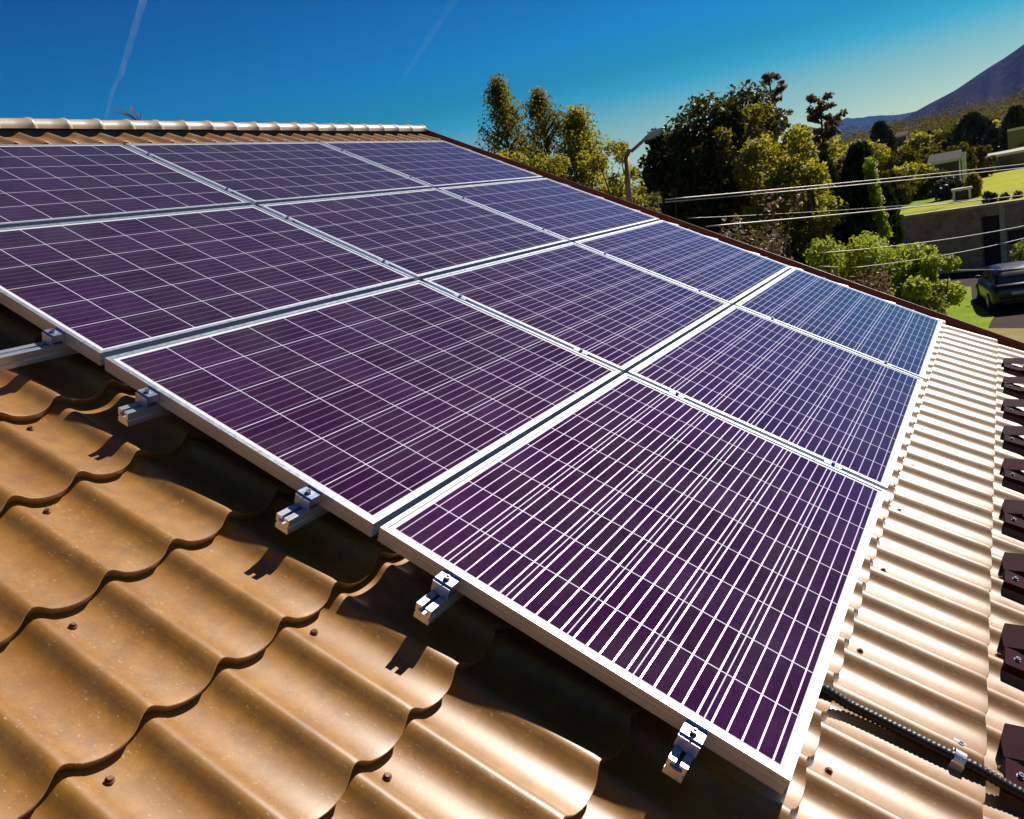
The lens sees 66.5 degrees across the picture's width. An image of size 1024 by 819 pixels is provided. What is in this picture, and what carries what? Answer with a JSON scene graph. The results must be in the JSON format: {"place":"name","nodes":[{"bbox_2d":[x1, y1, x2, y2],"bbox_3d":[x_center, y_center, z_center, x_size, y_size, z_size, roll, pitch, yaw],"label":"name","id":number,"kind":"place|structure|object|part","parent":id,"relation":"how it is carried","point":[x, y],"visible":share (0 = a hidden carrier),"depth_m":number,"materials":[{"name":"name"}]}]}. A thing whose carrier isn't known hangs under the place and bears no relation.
{"place":"outdoors","nodes":[
{"label":"outdoors","id":0,"kind":"place"},
{"bbox_2d":[0,0,1023,188],"label":"sky","id":1,"kind":"structure","parent":0,"point":[428,63],"materials":[{"name":"blue"}]},
{"bbox_2d":[788,134,848,250],"bbox_3d":[14.651,-8.757,36.238,4.734,7.493,4.200,-3,15,33],"label":"background tree","id":2,"kind":"object","parent":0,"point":[836,153],"visible":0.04,"depth_m":34.26,"materials":[{"name":"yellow plant"}]},
{"bbox_2d":[632,102,1023,214],"bbox_3d":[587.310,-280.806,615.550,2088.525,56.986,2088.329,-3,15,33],"label":"field","id":3,"kind":"structure","parent":0,"point":[1010,182],"depth_m":48.32,"materials":[{"name":"green plant"}]},
{"bbox_2d":[616,88,1023,201],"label":"forest","id":4,"kind":"object","parent":3,"relation":"on","point":[949,119],"visible":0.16,"depth_m":244.47,"materials":[{"name":"green plant"}]},
{"bbox_2d":[840,138,890,164],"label":"tree","id":5,"kind":"object","parent":3,"relation":"on","point":[880,151],"visible":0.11,"depth_m":81.37,"materials":[{"name":"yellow plant"}]},
{"bbox_2d":[868,120,897,156],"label":"conifer tree","id":6,"kind":"object","parent":3,"relation":"on","point":[880,130],"visible":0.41,"depth_m":102.66,"materials":[{"name":"green plant"}]},
{"bbox_2d":[881,169,916,205],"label":"tree","id":7,"kind":"object","parent":3,"relation":"on","point":[902,188],"visible":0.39,"depth_m":50.01,"materials":[{"name":"green plant"}]},
{"bbox_2d":[878,145,921,183],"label":"tree","id":8,"kind":"object","parent":3,"relation":"on","point":[908,154],"visible":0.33,"depth_m":74.70,"materials":[{"name":"green plant"}]},
{"bbox_2d":[893,130,907,150],"bbox_3d":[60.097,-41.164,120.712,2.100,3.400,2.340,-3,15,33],"label":"house","id":9,"kind":"structure","parent":3,"relation":"on","point":[901,137],"depth_m":119.83,"materials":[{"name":"grey paint"}]},
{"bbox_2d":[892,162,936,199],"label":"tree","id":10,"kind":"object","parent":3,"relation":"on","point":[912,169],"visible":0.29,"depth_m":54.16,"materials":[{"name":"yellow plant"}]},
{"bbox_2d":[897,130,935,158],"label":"tree","id":11,"kind":"object","parent":3,"relation":"on","point":[915,140],"visible":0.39,"depth_m":113.55,"materials":[{"name":"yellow plant"}]},
{"bbox_2d":[920,129,935,146],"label":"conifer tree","id":12,"kind":"object","parent":3,"relation":"on","point":[928,132],"visible":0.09,"depth_m":125.75,"materials":[{"name":"green plant"}]},
{"bbox_2d":[916,144,944,163],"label":"tree","id":13,"kind":"object","parent":3,"relation":"on","point":[924,151],"visible":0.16,"depth_m":84.47,"materials":[{"name":"green plant"}]},
{"bbox_2d":[913,168,950,197],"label":"tree","id":14,"kind":"object","parent":3,"relation":"on","point":[925,186],"visible":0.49,"depth_m":52.45,"materials":[{"name":"green plant"}]},
{"bbox_2d":[927,129,950,147],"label":"tree","id":15,"kind":"object","parent":3,"relation":"on","point":[937,137],"visible":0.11,"depth_m":117.37,"materials":[{"name":"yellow plant"}]},
{"bbox_2d":[927,176,964,200],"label":"dark bush","id":16,"kind":"object","parent":3,"relation":"on","point":[945,186],"visible":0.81,"depth_m":47.13,"materials":[{"name":"green plant"}]},
{"bbox_2d":[927,149,966,180],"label":"shed","id":17,"kind":"structure","parent":3,"relation":"on","point":[949,161],"depth_m":60.70,"materials":[{"name":"grey wood"}]},
{"bbox_2d":[938,124,969,151],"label":"tree","id":18,"kind":"object","parent":3,"relation":"on","point":[948,134],"visible":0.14,"depth_m":108.18,"materials":[{"name":"green plant"}]},
{"bbox_2d":[951,186,971,201],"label":"garden well","id":19,"kind":"object","parent":3,"relation":"on","point":[965,194],"visible":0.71,"depth_m":43.62,"materials":[{"name":"white concrete"}]},
{"bbox_2d":[946,141,978,180],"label":"tree","id":20,"kind":"object","parent":3,"relation":"on","point":[972,161],"visible":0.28,"depth_m":64.77,"materials":[{"name":"green plant"}]},
{"bbox_2d":[950,111,996,147],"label":"conifer tree","id":21,"kind":"object","parent":3,"relation":"on","point":[975,124],"visible":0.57,"depth_m":97.61,"materials":[{"name":"green plant"}]},
{"bbox_2d":[963,172,983,197],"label":"columnar bush","id":22,"kind":"object","parent":3,"relation":"on","point":[975,181],"visible":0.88,"depth_m":44.08,"materials":[{"name":"green plant"}]},
{"bbox_2d":[967,144,997,177],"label":"tree","id":23,"kind":"object","parent":3,"relation":"on","point":[982,152],"visible":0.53,"depth_m":67.22,"materials":[{"name":"green plant"}]},
{"bbox_2d":[981,191,993,202],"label":"shrub","id":24,"kind":"object","parent":3,"relation":"on","point":[986,195],"visible":0.9,"depth_m":38.62,"materials":[{"name":"green plant"}]},
{"bbox_2d":[977,127,1000,161],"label":"conifer tree","id":25,"kind":"object","parent":3,"relation":"on","point":[991,137],"visible":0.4,"depth_m":95.45,"materials":[{"name":"green plant"}]},
{"bbox_2d":[990,192,998,201],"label":"shrub","id":26,"kind":"object","parent":3,"relation":"on","point":[995,195],"visible":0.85,"depth_m":38.54,"materials":[{"name":"green plant"}]},
{"bbox_2d":[992,119,1001,127],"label":"tree","id":27,"kind":"object","parent":3,"relation":"on","point":[998,124],"depth_m":101.40,"materials":[{"name":"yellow plant"}]},
{"bbox_2d":[985,147,1023,172],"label":"long shed","id":28,"kind":"structure","parent":3,"relation":"on","point":[1015,157],"depth_m":71.71,"materials":[{"name":"white wood"}]},
{"bbox_2d":[1001,159,1010,170],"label":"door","id":29,"kind":"structure","parent":28,"relation":"in","point":[1004,162],"depth_m":71.88,"materials":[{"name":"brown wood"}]},
{"bbox_2d":[999,192,1009,200],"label":"shrub","id":30,"kind":"object","parent":3,"relation":"on","point":[1005,194],"visible":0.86,"depth_m":38.34,"materials":[{"name":"green plant"}]},
{"bbox_2d":[998,104,1023,150],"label":"conifer tree","id":31,"kind":"object","parent":3,"relation":"on","point":[1013,117],"visible":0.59,"depth_m":87.80,"materials":[{"name":"green plant"}]},
{"bbox_2d":[1007,126,1023,149],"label":"box building","id":32,"kind":"structure","parent":3,"relation":"on","point":[1015,137],"depth_m":79.02,"materials":[{"name":"green paint"}]},
{"bbox_2d":[1012,190,1023,198],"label":"shrub","id":33,"kind":"object","parent":3,"relation":"on","point":[1016,192],"visible":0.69,"depth_m":38.02,"materials":[{"name":"green plant"}]},
{"bbox_2d":[698,198,983,217],"bbox_3d":[8.075,-4.779,18.428,10.117,1.086,0.010,-17,14,-25],"label":"overhead wire","id":34,"kind":"object","parent":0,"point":[832,210],"visible":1,"depth_m":18.09,"materials":[{"name":"grey metal"}]},
{"bbox_2d":[665,167,1023,202],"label":"overhead wire","id":35,"kind":"object","parent":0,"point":[836,186],"visible":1,"depth_m":15.71,"materials":[{"name":"white metal"}]},
{"bbox_2d":[665,164,1023,199],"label":"overhead wire","id":36,"kind":"object","parent":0,"point":[837,183],"visible":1,"depth_m":15.71,"materials":[{"name":"white metal"}]},
{"bbox_2d":[706,195,1023,226],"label":"overhead wire","id":37,"kind":"object","parent":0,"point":[856,212],"visible":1,"depth_m":15.08,"materials":[{"name":"grey metal"}]},
{"bbox_2d":[833,111,915,140],"bbox_3d":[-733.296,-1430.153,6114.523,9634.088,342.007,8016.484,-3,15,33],"label":"hills","id":38,"kind":"structure","parent":0,"point":[868,121],"depth_m":5334.27,"materials":[{"name":"blue"}]},
{"bbox_2d":[820,226,1022,252],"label":"overhead wire","id":39,"kind":"object","parent":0,"point":[920,242],"visible":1,"depth_m":12.91,"materials":[{"name":"grey metal"}]},
{"bbox_2d":[819,266,1023,269],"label":"overhead wire","id":40,"kind":"object","parent":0,"point":[878,268],"visible":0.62,"depth_m":12.97,"materials":[{"name":"grey metal"}]},
{"bbox_2d":[852,238,1023,267],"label":"overhead wire","id":41,"kind":"object","parent":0,"point":[938,256],"visible":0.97,"depth_m":12.91,"materials":[{"name":"grey metal"}]},
{"bbox_2d":[893,45,1023,129],"bbox_3d":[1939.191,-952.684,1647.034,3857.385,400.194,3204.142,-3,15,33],"label":"mountain","id":42,"kind":"structure","parent":0,"point":[1004,76],"depth_m":1909.84,"materials":[{"name":"stone"}]},
{"bbox_2d":[932,287,994,328],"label":"lawn","id":43,"kind":"structure","parent":0,"point":[968,310],"depth_m":28.46,"materials":[{"name":"green plant"}]},
{"bbox_2d":[517,82,602,187],"bbox_3d":[1.481,-3.981,21.620,2.573,9.601,2.594,-3,15,33],"label":"birch tree","id":44,"kind":"object","parent":43,"relation":"on","point":[539,107],"visible":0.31,"depth_m":20.59,"materials":[{"name":"green plant"}]},
{"bbox_2d":[539,100,649,201],"bbox_3d":[2.362,-3.807,21.511,3.164,8.988,3.156,-13,13,-8],"label":"leafy tree","id":45,"kind":"object","parent":43,"relation":"on","point":[578,118],"visible":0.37,"depth_m":20.54,"materials":[{"name":"green plant"}]},
{"bbox_2d":[573,139,644,202],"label":"leafy tree","id":46,"kind":"object","parent":43,"relation":"on","point":[597,162],"visible":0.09,"depth_m":18.80,"materials":[{"name":"green plant"}]},
{"bbox_2d":[624,127,664,202],"bbox_3d":[3.332,-2.134,16.915,1.176,7.437,0.229,2,18,46],"label":"street lamp","id":47,"kind":"object","parent":43,"relation":"on","point":[649,136],"visible":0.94,"depth_m":16.50,"materials":[{"name":"grey metal"}]},
{"bbox_2d":[633,186,662,212],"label":"garden shrub","id":48,"kind":"object","parent":43,"relation":"on","point":[648,204],"visible":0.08,"depth_m":18.76,"materials":[{"name":"green plant"}]},
{"bbox_2d":[639,127,721,229],"bbox_3d":[5.547,-4.791,24.836,2.653,8.268,2.534,-3,15,33],"label":"ivy tree","id":49,"kind":"object","parent":43,"relation":"on","point":[657,177],"visible":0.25,"depth_m":23.68,"materials":[{"name":"green plant"}]},
{"bbox_2d":[637,79,798,240],"bbox_3d":[6.794,-5.670,25.572,5.368,9.171,5.161,-13,13,-11],"label":"ivy tree","id":50,"kind":"object","parent":43,"relation":"on","point":[730,108],"visible":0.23,"depth_m":23.73,"materials":[{"name":"green plant"}]},
{"bbox_2d":[709,99,792,252],"bbox_3d":[7.518,-4.998,23.904,2.536,8.344,2.504,-3,15,33],"label":"fruit tree","id":51,"kind":"object","parent":43,"relation":"on","point":[758,111],"visible":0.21,"depth_m":22.88,"materials":[{"name":"green plant"}]},
{"bbox_2d":[719,189,809,259],"bbox_3d":[6.161,-2.103,18.169,2.395,5.916,2.624,-21,16,-38],"label":"dry shrub","id":52,"kind":"object","parent":43,"relation":"on","point":[772,246],"visible":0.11,"depth_m":17.43,"materials":[{"name":"brown plant"}]},
{"bbox_2d":[759,71,794,223],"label":"pine tree","id":53,"kind":"object","parent":43,"relation":"on","point":[767,78],"visible":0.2,"depth_m":25.65,"materials":[{"name":"green plant"}]},
{"bbox_2d":[730,123,848,276],"bbox_3d":[8.064,-4.261,22.311,3.148,7.426,3.037,-13,13,-10],"label":"fruit tree","id":54,"kind":"object","parent":43,"relation":"on","point":[753,177],"visible":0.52,"depth_m":21.32,"materials":[{"name":"green plant"}]},
{"bbox_2d":[804,149,840,246],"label":"columnar cypress","id":55,"kind":"object","parent":43,"relation":"on","point":[823,154],"visible":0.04,"depth_m":22.98,"materials":[{"name":"green plant"}]},
{"bbox_2d":[798,92,847,174],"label":"pine tree","id":56,"kind":"object","parent":43,"relation":"on","point":[815,115],"visible":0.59,"depth_m":25.31,"materials":[{"name":"green plant"}]},
{"bbox_2d":[832,141,905,249],"bbox_3d":[10.218,-4.309,22.549,2.182,6.651,2.074,-3,15,33],"label":"columnar cypress","id":57,"kind":"object","parent":43,"relation":"on","point":[855,197],"visible":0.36,"depth_m":21.73,"materials":[{"name":"green plant"}]},
{"bbox_2d":[986,328,1023,342],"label":"straw strip","id":58,"kind":"object","parent":43,"relation":"on","point":[1017,334],"visible":0.25,"depth_m":24.32,"materials":[{"name":"beige"}]},
{"bbox_2d":[934,270,1023,327],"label":"driveway","id":59,"kind":"structure","parent":0,"point":[1010,316],"depth_m":28.30,"materials":[{"name":"grey asphalt"}]},
{"bbox_2d":[975,261,1023,309],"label":"parked car","id":60,"kind":"object","parent":59,"relation":"on","point":[1004,286],"visible":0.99,"depth_m":27.70,"materials":[{"name":"paint"}]},
{"bbox_3d":[17.893,-5.188,29.489,0.166,0.452,1.100,-5,14,24],"label":"side window","id":61,"kind":"part","parent":60,"relation":"part of","materials":[{"name":"black glass"}]},
{"bbox_3d":[17.461,-4.881,28.468,0.166,0.431,1.040,-5,14,24],"label":"side window","id":62,"kind":"part","parent":60,"relation":"part of","materials":[{"name":"black glass"}]},
{"bbox_3d":[17.827,-4.743,27.567,1.200,0.424,0.485,-5,14,24],"label":"rear window","id":63,"kind":"part","parent":60,"relation":"part of","materials":[{"name":"black glass"}]},
{"bbox_2d":[1010,239,1023,261],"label":"shrub","id":64,"kind":"object","parent":59,"relation":"on","point":[1019,253],"depth_m":33.66,"materials":[{"name":"green plant"}]},
{"bbox_2d":[983,222,994,327],"bbox_3d":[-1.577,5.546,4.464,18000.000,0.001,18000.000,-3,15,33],"label":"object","id":65,"kind":"structure","parent":0,"point":[985,265],"depth_m":44.45,"materials":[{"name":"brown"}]},
{"bbox_2d":[474,71,545,165],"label":"birch tree","id":66,"kind":"object","parent":65,"relation":"on","point":[498,101],"visible":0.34,"depth_m":19.71,"materials":[{"name":"green plant"}]},
{"bbox_2d":[0,117,1023,818],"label":"house","id":67,"kind":"structure","parent":65,"relation":"on","point":[188,629],"depth_m":1.71,"materials":[{"name":"tile"}]},
{"bbox_2d":[112,106,141,119],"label":"weed","id":68,"kind":"object","parent":67,"relation":"on","point":[127,114],"visible":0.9,"depth_m":5.02,"materials":[{"name":"plant"}]},
{"bbox_2d":[143,148,465,157],"bbox_3d":[-1.721,-1.444,4.550,0.190,0.157,5.070,27,29,22],"label":"mounting rail","id":69,"kind":"object","parent":67,"relation":"attached to","point":[152,156],"visible":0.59,"depth_m":4.09,"materials":[{"name":"metal"}]},
{"bbox_2d":[0,143,250,227],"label":"solar panel","id":70,"kind":"object","parent":69,"relation":"attached to","point":[40,184],"visible":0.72,"depth_m":3.53,"materials":[{"name":"purple glass"}]},
{"bbox_2d":[125,142,431,206],"bbox_3d":[-1.296,-1.409,4.596,0.993,0.040,1.454,27,29,22],"label":"solar panel","id":71,"kind":"object","parent":69,"relation":"attached to","point":[255,173],"visible":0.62,"depth_m":4.46,"materials":[{"name":"purple glass"}]},
{"bbox_2d":[321,141,542,188],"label":"solar panel","id":72,"kind":"object","parent":69,"relation":"attached to","point":[437,164],"visible":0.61,"depth_m":5.69,"materials":[{"name":"purple glass"}]},
{"bbox_2d":[0,210,638,370],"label":"mounting rail","id":73,"kind":"object","parent":67,"relation":"attached to","point":[52,345],"visible":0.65,"depth_m":2.25,"materials":[{"name":"metal"}]},
{"bbox_2d":[0,205,414,365],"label":"solar panel","id":74,"kind":"object","parent":73,"relation":"attached to","point":[97,291],"visible":0.84,"depth_m":2.83,"materials":[{"name":"purple glass"}]},
{"bbox_2d":[258,188,568,280],"bbox_3d":[-0.452,-0.976,4.193,0.993,0.040,1.454,27,29,22],"label":"solar panel","id":75,"kind":"object","parent":73,"relation":"attached to","point":[421,234],"visible":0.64,"depth_m":4.05,"materials":[{"name":"purple glass"}]},
{"bbox_2d":[438,178,658,242],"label":"solar panel","id":76,"kind":"object","parent":73,"relation":"attached to","point":[569,213],"visible":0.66,"depth_m":5.28,"materials":[{"name":"glass"}]},
{"bbox_2d":[221,169,526,193],"bbox_3d":[-1.229,-1.197,4.327,0.190,0.157,5.070,27,29,22],"label":"mounting rail","id":77,"kind":"object","parent":67,"relation":"attached to","point":[230,191],"visible":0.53,"depth_m":3.87,"materials":[{"name":"metal"}]},
{"bbox_2d":[118,229,689,426],"bbox_3d":[0.093,-0.657,3.966,0.190,0.157,4.612,27,29,22],"label":"mounting rail","id":78,"kind":"object","parent":67,"relation":"attached to","point":[145,406],"visible":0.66,"depth_m":2.10,"materials":[{"name":"metal"}]},
{"bbox_2d":[105,280,620,536],"bbox_3d":[-0.367,-0.129,2.607,0.993,0.041,1.454,27,29,22],"label":"solar panel","id":79,"kind":"object","parent":78,"relation":"attached to","point":[369,414],"visible":0.97,"depth_m":2.37,"materials":[{"name":"purple glass"}]},
{"bbox_2d":[281,186,570,221],"bbox_3d":[-0.868,-1.016,4.163,0.190,0.158,5.070,27,29,22],"label":"mounting rail","id":80,"kind":"object","parent":67,"relation":"attached to","point":[292,220],"visible":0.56,"depth_m":3.69,"materials":[{"name":"metal"}]},
{"bbox_2d":[275,257,766,534],"bbox_3d":[0.583,-0.409,3.740,0.190,0.157,4.619,27,29,22],"label":"mounting rail","id":81,"kind":"object","parent":67,"relation":"attached to","point":[305,508],"visible":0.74,"depth_m":1.87,"materials":[{"name":"metal"}]},
{"bbox_2d":[422,242,729,376],"bbox_3d":[0.389,-0.550,3.808,0.993,0.041,1.454,27,29,22],"label":"solar panel","id":82,"kind":"object","parent":81,"relation":"attached to","point":[623,317],"visible":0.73,"depth_m":3.65,"materials":[{"name":"purple glass"}]},
{"bbox_2d":[574,220,790,307],"bbox_3d":[1.145,-0.971,5.008,0.993,0.041,1.454,27,29,22],"label":"solar panel","id":83,"kind":"object","parent":81,"relation":"attached to","point":[731,275],"visible":0.78,"depth_m":4.89,"materials":[{"name":"blue glass"}]},
{"bbox_2d":[414,277,824,625],"bbox_3d":[0.930,-0.236,3.585,0.190,0.158,4.614,27,29,22],"label":"mounting rail","id":84,"kind":"object","parent":67,"relation":"attached to","point":[441,597],"visible":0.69,"depth_m":1.71,"materials":[{"name":"metal"}]},
{"bbox_2d":[662,309,913,783],"bbox_3d":[1.427,0.008,3.369,0.190,0.158,4.595,27,29,22],"label":"mounting rail","id":85,"kind":"object","parent":67,"relation":"attached to","point":[689,740],"visible":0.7,"depth_m":1.49,"materials":[{"name":"metal"}]},
{"bbox_2d":[377,373,885,793],"bbox_3d":[0.471,0.291,2.227,0.993,0.040,1.454,27,29,22],"label":"solar panel","id":86,"kind":"object","parent":85,"relation":"attached to","point":[677,562],"visible":1,"depth_m":1.96,"materials":[{"name":"purple glass"}]},
{"bbox_2d":[628,305,922,489],"bbox_3d":[1.227,-0.130,3.427,0.993,0.040,1.454,27,29,22],"label":"solar panel","id":87,"kind":"object","parent":85,"relation":"attached to","point":[849,412],"visible":0.82,"depth_m":3.26,"materials":[{"name":"purple glass"}]},
{"bbox_2d":[735,268,941,378],"bbox_3d":[1.983,-0.551,4.628,0.993,0.040,1.454,27,29,22],"label":"solar panel","id":88,"kind":"object","parent":85,"relation":"attached to","point":[901,338],"visible":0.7,"depth_m":4.50,"materials":[{"name":"blue glass"}]},
{"bbox_2d":[820,682,1023,800],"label":"cable conduit","id":89,"kind":"object","parent":67,"relation":"attached to","point":[946,753],"visible":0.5,"depth_m":1.80,"materials":[{"name":"black plastic"}]},
{"bbox_2d":[948,737,967,776],"bbox_3d":[1.012,0.797,1.774,0.028,0.047,0.124,27,29,22],"label":"pipe clip","id":90,"kind":"object","parent":67,"relation":"attached to","point":[958,762],"visible":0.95,"depth_m":1.76,"materials":[{"name":"metal"}]},
{"bbox_2d":[999,358,1023,801],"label":"snow guard","id":91,"kind":"object","parent":67,"relation":"attached to","point":[1012,736],"visible":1,"depth_m":2.58,"materials":[{"name":"metal"}]},
{"bbox_2d":[494,149,571,178],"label":"hedge tree","id":92,"kind":"object","parent":65,"relation":"on","point":[541,164],"visible":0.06,"depth_m":18.04,"materials":[{"name":"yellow plant"}]},
{"bbox_2d":[717,228,788,258],"bbox_3d":[4.292,-0.542,13.794,2.736,5.424,2.819,-3,15,33],"label":"brown hedge","id":93,"kind":"object","parent":65,"relation":"on","point":[737,237],"depth_m":12.47,"materials":[{"name":"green plant"}]},
{"bbox_2d":[803,230,915,298],"bbox_3d":[6.065,-0.592,13.570,2.291,4.959,2.285,-3,15,33],"label":"shrub","id":94,"kind":"object","parent":65,"relation":"on","point":[863,257],"visible":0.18,"depth_m":12.77,"materials":[{"name":"green plant"}]},
{"bbox_2d":[824,265,897,294],"bbox_3d":[5.641,0.005,12.347,2.058,4.562,1.930,-14,13,-13],"label":"brown hedge","id":95,"kind":"object","parent":65,"relation":"on","point":[883,288],"visible":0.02,"depth_m":11.73,"materials":[{"name":"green plant"}]},
{"bbox_2d":[862,154,893,242],"bbox_3d":[10.287,-3.903,21.642,0.469,6.178,0.823,-11,13,-2],"label":"creeper","id":96,"kind":"object","parent":65,"relation":"on","point":[875,200],"visible":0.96,"depth_m":21.18,"materials":[{"name":"green plant"}]},
{"bbox_2d":[839,243,949,314],"bbox_3d":[6.676,-0.561,13.759,2.008,4.590,1.925,-3,15,33],"label":"shrub","id":97,"kind":"object","parent":65,"relation":"on","point":[942,307],"visible":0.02,"depth_m":12.89,"materials":[{"name":"green plant"}]},
{"bbox_2d":[793,199,1023,269],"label":"retaining wall","id":98,"kind":"structure","parent":65,"relation":"on","point":[946,223],"depth_m":38.16,"materials":[{"name":"concrete"}]},
{"bbox_2d":[879,275,939,312],"bbox_3d":[6.458,-0.095,12.698,1.457,4.241,1.471,-11,13,-1],"label":"shrub","id":99,"kind":"object","parent":65,"relation":"on","point":[918,287],"visible":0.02,"depth_m":11.82,"materials":[{"name":"green plant"}]},
{"bbox_2d":[897,283,929,308],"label":"climbing shrub","id":100,"kind":"object","parent":65,"relation":"on","point":[925,303],"visible":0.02,"depth_m":12.56,"materials":[{"name":"green plant"}]},
{"bbox_2d":[883,241,968,312],"bbox_3d":[7.143,-0.639,13.683,1.698,4.598,1.580,-3,15,33],"label":"shrub","id":101,"kind":"object","parent":65,"relation":"on","point":[947,287],"visible":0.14,"depth_m":12.88,"materials":[{"name":"green plant"}]},
{"bbox_2d":[935,266,987,273],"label":"kerb","id":102,"kind":"structure","parent":65,"relation":"on","point":[966,269],"depth_m":37.98,"materials":[{"name":"concrete"}]}
]}

